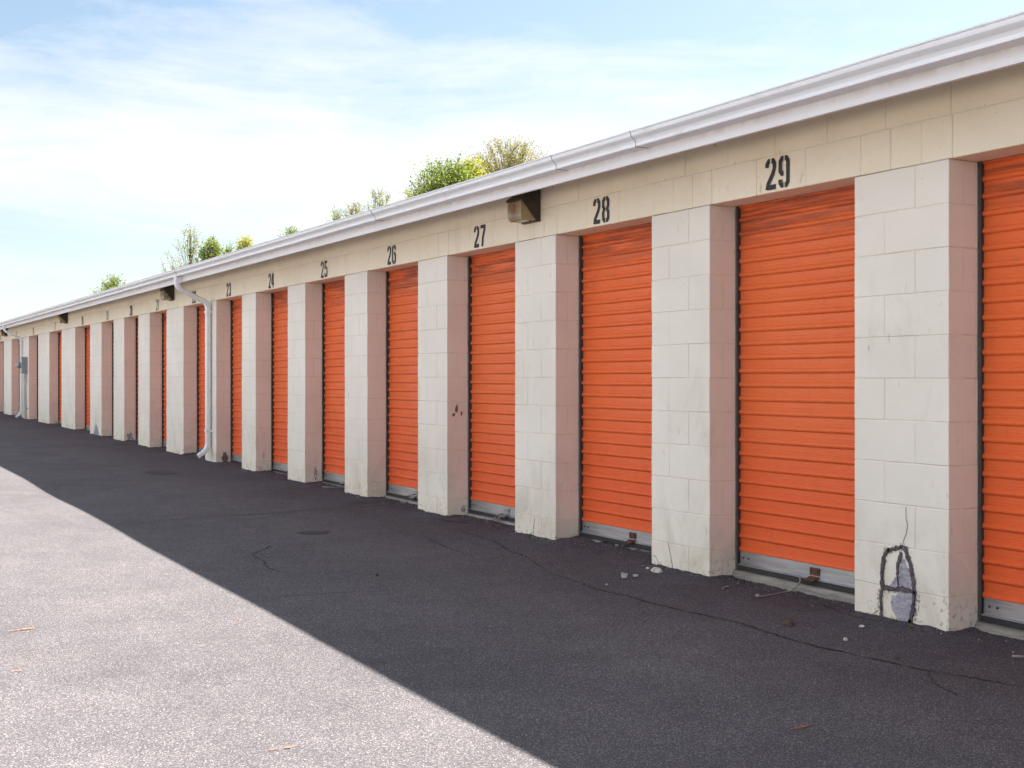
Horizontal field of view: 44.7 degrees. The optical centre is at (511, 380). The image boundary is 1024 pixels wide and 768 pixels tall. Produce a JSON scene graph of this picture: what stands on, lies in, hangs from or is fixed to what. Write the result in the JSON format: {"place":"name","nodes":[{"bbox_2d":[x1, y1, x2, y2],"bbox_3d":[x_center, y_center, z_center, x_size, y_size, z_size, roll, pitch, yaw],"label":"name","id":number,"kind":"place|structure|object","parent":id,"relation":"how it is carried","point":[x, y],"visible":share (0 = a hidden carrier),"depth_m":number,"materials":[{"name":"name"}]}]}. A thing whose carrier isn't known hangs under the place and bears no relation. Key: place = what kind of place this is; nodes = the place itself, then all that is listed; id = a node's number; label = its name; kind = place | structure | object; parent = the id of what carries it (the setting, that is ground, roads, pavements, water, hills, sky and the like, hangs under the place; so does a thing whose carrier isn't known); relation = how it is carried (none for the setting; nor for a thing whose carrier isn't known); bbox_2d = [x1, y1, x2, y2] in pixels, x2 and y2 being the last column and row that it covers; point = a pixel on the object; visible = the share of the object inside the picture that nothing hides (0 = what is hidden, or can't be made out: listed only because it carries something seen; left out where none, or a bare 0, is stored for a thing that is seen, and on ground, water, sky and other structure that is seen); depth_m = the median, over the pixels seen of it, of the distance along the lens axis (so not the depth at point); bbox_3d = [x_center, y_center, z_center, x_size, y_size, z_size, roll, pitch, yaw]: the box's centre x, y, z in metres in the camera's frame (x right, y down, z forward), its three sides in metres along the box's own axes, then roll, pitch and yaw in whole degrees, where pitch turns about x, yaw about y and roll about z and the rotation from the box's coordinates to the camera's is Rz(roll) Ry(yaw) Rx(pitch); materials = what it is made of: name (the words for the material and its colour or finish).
{"place":"outdoors","nodes":[
{"label":"outdoors","id":0,"kind":"place"},
{"bbox_2d":[0,412,1023,767],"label":"asphalt lane","id":1,"kind":"structure","parent":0,"point":[136,646],"depth_m":5.40,"materials":[{"name":"grey asphalt"}]},
{"bbox_2d":[146,470,176,474],"bbox_3d":[-4.210,1.103,14.887,0.360,0.006,0.730,0,0,-29],"label":"asphalt patch","id":2,"kind":"object","parent":1,"relation":"on","point":[164,472],"visible":1,"depth_m":14.85,"materials":[{"name":"grey asphalt"}]},
{"bbox_2d":[126,505,375,523],"bbox_3d":[-2.117,1.131,10.550,2.531,0.007,0.092,0,0,-38],"label":"pavement crack","id":3,"kind":"object","parent":1,"relation":"on","point":[251,514],"visible":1,"depth_m":10.56,"materials":[{"name":"black asphalt"}]},
{"bbox_2d":[252,541,299,576],"bbox_3d":[-1.578,1.145,8.054,0.181,0.009,1.721,0,0,-17],"label":"pavement crack","id":4,"kind":"object","parent":1,"relation":"on","point":[265,561],"visible":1,"depth_m":7.94,"materials":[{"name":"black asphalt"}]},
{"bbox_2d":[298,531,329,533],"bbox_3d":[-1.485,1.141,9.336,0.244,0.001,0.206,0,0,-29],"label":"asphalt patch","id":5,"kind":"object","parent":1,"relation":"on","point":[311,532],"visible":1,"depth_m":9.32,"materials":[{"name":"grey asphalt"}]},
{"bbox_2d":[385,527,473,556],"bbox_3d":[-0.590,1.143,8.877,0.094,0.009,1.808,0,0,-25],"label":"pavement crack","id":6,"kind":"object","parent":1,"relation":"on","point":[437,543],"visible":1,"depth_m":8.67,"materials":[{"name":"black asphalt"}]},
{"bbox_2d":[438,518,466,522],"bbox_3d":[-0.474,1.136,10.058,0.398,0.008,0.120,0,0,44],"label":"asphalt patch","id":7,"kind":"object","parent":1,"relation":"on","point":[453,520],"visible":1,"depth_m":10.06,"materials":[{"name":"grey asphalt"}]},
{"bbox_2d":[452,530,549,572],"bbox_3d":[-0.080,1.145,8.524,0.154,0.015,2.224,0,0,-20],"label":"pavement crack","id":8,"kind":"object","parent":1,"relation":"on","point":[508,550],"visible":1,"depth_m":8.42,"materials":[{"name":"black asphalt"}]},
{"bbox_2d":[222,464,1023,652],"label":"grit","id":9,"kind":"object","parent":1,"relation":"on","point":[620,552],"visible":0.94,"depth_m":8.15,"materials":[{"name":"grey gravel"}]},
{"bbox_2d":[621,572,627,577],"bbox_3d":[0.657,1.141,7.277,0.039,0.033,0.041,0,0,-29],"label":"cup piece","id":10,"kind":"object","parent":1,"relation":"on","point":[623,575],"visible":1,"depth_m":7.26,"materials":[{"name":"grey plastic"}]},
{"bbox_2d":[651,567,662,572],"bbox_3d":[0.874,1.147,7.501,0.084,0.033,0.061,0,0,38],"label":"concrete chip","id":11,"kind":"object","parent":1,"relation":"on","point":[656,569],"visible":1,"depth_m":7.48,"materials":[{"name":"concrete"}]},
{"bbox_2d":[550,573,1023,687],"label":"pavement crack","id":12,"kind":"object","parent":1,"relation":"on","point":[781,636],"visible":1,"depth_m":5.64,"materials":[{"name":"black asphalt"}]},
{"bbox_2d":[782,618,793,626],"bbox_3d":[1.314,1.150,5.911,0.050,0.041,0.063,0,0,-29],"label":"stone","id":13,"kind":"object","parent":1,"relation":"on","point":[789,622],"visible":1,"depth_m":5.89,"materials":[{"name":"stone"}]},
{"bbox_2d":[1012,655,1023,657],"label":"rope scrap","id":14,"kind":"object","parent":1,"relation":"on","point":[1018,656],"visible":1,"depth_m":5.23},
{"bbox_2d":[0,0,1023,321],"label":"sky","id":15,"kind":"structure","parent":0,"point":[125,125],"materials":[{"name":"blue"}]},
{"bbox_2d":[271,471,1014,638],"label":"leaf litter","id":16,"kind":"object","parent":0,"point":[581,537],"visible":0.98,"depth_m":11.65,"materials":[{"name":"brown plant"}]},
{"bbox_3d":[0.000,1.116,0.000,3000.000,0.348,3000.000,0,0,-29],"label":"ground","id":17,"kind":"structure","parent":0,"visible":0},
{"bbox_2d":[88,274,125,294],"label":"tree","id":18,"kind":"object","parent":17,"relation":"on","point":[111,283],"visible":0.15,"depth_m":85.80,"materials":[{"name":"green plant"}]},
{"bbox_2d":[160,224,208,271],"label":"tree","id":19,"kind":"object","parent":17,"relation":"on","point":[191,254],"visible":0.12,"depth_m":67.90,"materials":[{"name":"green plant"}]},
{"bbox_2d":[189,234,225,261],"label":"tree","id":20,"kind":"object","parent":17,"relation":"on","point":[213,248],"visible":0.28,"depth_m":63.74,"materials":[{"name":"green plant"}]},
{"bbox_2d":[221,241,233,254],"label":"tree","id":21,"kind":"object","parent":17,"relation":"on","point":[228,250],"visible":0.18,"depth_m":64.90,"materials":[{"name":"green plant"}]},
{"bbox_2d":[234,235,254,249],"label":"tree","id":22,"kind":"object","parent":17,"relation":"on","point":[245,242],"visible":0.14,"depth_m":65.88,"materials":[{"name":"yellow plant"}]},
{"bbox_2d":[274,223,301,237],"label":"tree","id":23,"kind":"object","parent":17,"relation":"on","point":[290,232],"visible":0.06,"depth_m":61.95,"materials":[{"name":"green plant"}]},
{"bbox_2d":[325,205,345,221],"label":"tree","id":24,"kind":"object","parent":17,"relation":"on","point":[336,216],"visible":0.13,"depth_m":59.88,"materials":[{"name":"green plant"}]},
{"bbox_2d":[340,199,366,216],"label":"tree","id":25,"kind":"object","parent":17,"relation":"on","point":[356,210],"visible":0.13,"depth_m":57.84,"materials":[{"name":"green plant"}]},
{"bbox_2d":[363,188,390,209],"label":"tree","id":26,"kind":"object","parent":17,"relation":"on","point":[379,199],"visible":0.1,"depth_m":55.97,"materials":[{"name":"green plant"}]},
{"bbox_2d":[399,184,423,199],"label":"tree","id":27,"kind":"object","parent":17,"relation":"on","point":[407,194],"visible":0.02,"depth_m":49.90,"materials":[{"name":"green plant"}]},
{"bbox_2d":[405,149,479,196],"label":"tree","id":28,"kind":"object","parent":17,"relation":"on","point":[449,176],"visible":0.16,"depth_m":46.56,"materials":[{"name":"green plant"}]},
{"bbox_2d":[462,153,491,177],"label":"tree","id":29,"kind":"object","parent":17,"relation":"on","point":[476,172],"visible":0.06,"depth_m":48.82,"materials":[{"name":"yellow plant"}]},
{"bbox_2d":[463,135,550,174],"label":"tree","id":30,"kind":"object","parent":17,"relation":"on","point":[511,156],"visible":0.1,"depth_m":51.37,"materials":[{"name":"green plant"}]},
{"bbox_2d":[0,11,1023,639],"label":"storage building","id":31,"kind":"structure","parent":17,"relation":"on","point":[772,337],"depth_m":7.45,"materials":[{"name":"beige concrete"}]},
{"bbox_2d":[0,328,6,336],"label":"wall lamp","id":32,"kind":"object","parent":31,"relation":"attached to","point":[2,332],"visible":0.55,"depth_m":35.23,"materials":[{"name":"brown metal"}]},
{"bbox_2d":[19,340,21,414],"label":"roller door","id":33,"kind":"structure","parent":31,"relation":"in","point":[19,340],"depth_m":34.61,"materials":[{"name":"orange paint"}]},
{"bbox_2d":[15,357,26,418],"bbox_3d":[-12.565,0.227,31.858,0.263,1.642,0.304,0,0,-29],"label":"electric box","id":34,"kind":"object","parent":31,"relation":"attached to","point":[22,364],"visible":0.95,"depth_m":31.79,"materials":[{"name":"grey paint"}]},
{"bbox_2d":[37,336,37,418],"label":"roller door","id":35,"kind":"structure","parent":31,"relation":"in","point":[37,336],"depth_m":31.70,"materials":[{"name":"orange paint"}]},
{"bbox_2d":[58,332,61,423],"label":"roller door","id":36,"kind":"structure","parent":31,"relation":"in","point":[59,333],"depth_m":28.76,"materials":[{"name":"orange paint"}]},
{"bbox_2d":[58,312,67,323],"bbox_3d":[-9.595,-1.349,26.587,0.163,0.285,0.220,0,0,-29],"label":"wall lamp","id":37,"kind":"object","parent":31,"relation":"attached to","point":[63,318],"visible":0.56,"depth_m":26.51,"materials":[{"name":"brown metal"}]},
{"bbox_2d":[85,327,89,429],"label":"roller door","id":38,"kind":"structure","parent":31,"relation":"in","point":[87,329],"depth_m":25.77,"materials":[{"name":"orange paint"}]},
{"bbox_2d":[112,322,113,435],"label":"roller door","id":39,"kind":"structure","parent":31,"relation":"in","point":[112,322],"depth_m":23.41,"materials":[{"name":"orange paint"}]},
{"bbox_2d":[136,318,138,440],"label":"roller door","id":40,"kind":"structure","parent":31,"relation":"in","point":[137,327],"depth_m":21.66,"materials":[{"name":"orange paint"}]},
{"bbox_2d":[162,312,166,447],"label":"roller door","id":41,"kind":"structure","parent":31,"relation":"in","point":[164,315],"depth_m":19.95,"materials":[{"name":"orange paint"}]},
{"bbox_2d":[160,285,173,300],"bbox_3d":[-5.132,-1.321,18.515,0.163,0.285,0.220,0,0,-29],"label":"wall lamp","id":42,"kind":"object","parent":31,"relation":"attached to","point":[167,293],"visible":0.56,"depth_m":18.43,"materials":[{"name":"brown metal"}]},
{"bbox_2d":[197,305,204,452],"bbox_3d":[-4.285,-0.056,17.596,0.074,2.308,1.165,0,0,-27],"label":"roller door","id":43,"kind":"structure","parent":31,"relation":"in","point":[200,309],"depth_m":18.00,"materials":[{"name":"orange paint"}]},
{"bbox_2d":[231,298,241,463],"bbox_3d":[-3.458,-0.051,16.102,0.074,2.308,1.150,0,0,-27],"label":"roller door","id":44,"kind":"structure","parent":31,"relation":"in","point":[236,305],"depth_m":16.46,"materials":[{"name":"orange paint"}]},
{"bbox_2d":[272,290,287,473],"bbox_3d":[-2.622,-0.046,14.579,0.085,2.308,1.177,0,0,-27],"label":"roller door","id":45,"kind":"structure","parent":31,"relation":"in","point":[279,299],"depth_m":14.88,"materials":[{"name":"orange paint"}]},
{"bbox_2d":[322,279,344,485],"bbox_3d":[-1.775,-0.041,13.046,0.083,2.308,1.160,0,0,-27],"label":"roller door","id":46,"kind":"structure","parent":31,"relation":"in","point":[333,293],"depth_m":13.31,"materials":[{"name":"orange paint"}]},
{"bbox_2d":[386,266,417,502],"bbox_3d":[-0.930,-0.028,11.513,0.299,2.323,1.136,0,0,-16],"label":"roller door","id":47,"kind":"structure","parent":31,"relation":"in","point":[401,284],"depth_m":11.74,"materials":[{"name":"orange paint"}]},
{"bbox_2d":[469,248,514,521],"bbox_3d":[-0.093,-0.023,9.967,0.161,2.322,1.158,0,0,-29],"label":"roller door","id":48,"kind":"structure","parent":31,"relation":"in","point":[491,274],"depth_m":10.15,"materials":[{"name":"orange paint"}]},
{"bbox_2d":[506,189,539,224],"bbox_3d":[0.082,-1.289,9.084,0.163,0.285,0.220,0,0,-29],"label":"wall lamp","id":49,"kind":"object","parent":31,"relation":"attached to","point":[523,208],"visible":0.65,"depth_m":9.01,"materials":[{"name":"brown metal"}]},
{"bbox_2d":[579,222,651,550],"bbox_3d":[0.774,-0.025,8.437,0.086,2.308,1.163,0,0,-27],"label":"roller door","id":50,"kind":"structure","parent":31,"relation":"in","point":[615,265],"depth_m":8.56,"materials":[{"name":"orange paint"}]},
{"bbox_2d":[736,185,854,596],"bbox_3d":[1.485,0.001,6.817,0.446,2.348,1.168,0,0,-29],"label":"roller door","id":51,"kind":"structure","parent":31,"relation":"in","point":[795,255],"depth_m":6.97,"materials":[{"name":"orange paint"}]},
{"bbox_2d":[979,153,1023,629],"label":"roller door","id":52,"kind":"structure","parent":31,"relation":"in","point":[1001,180],"depth_m":5.76,"materials":[{"name":"orange paint"}]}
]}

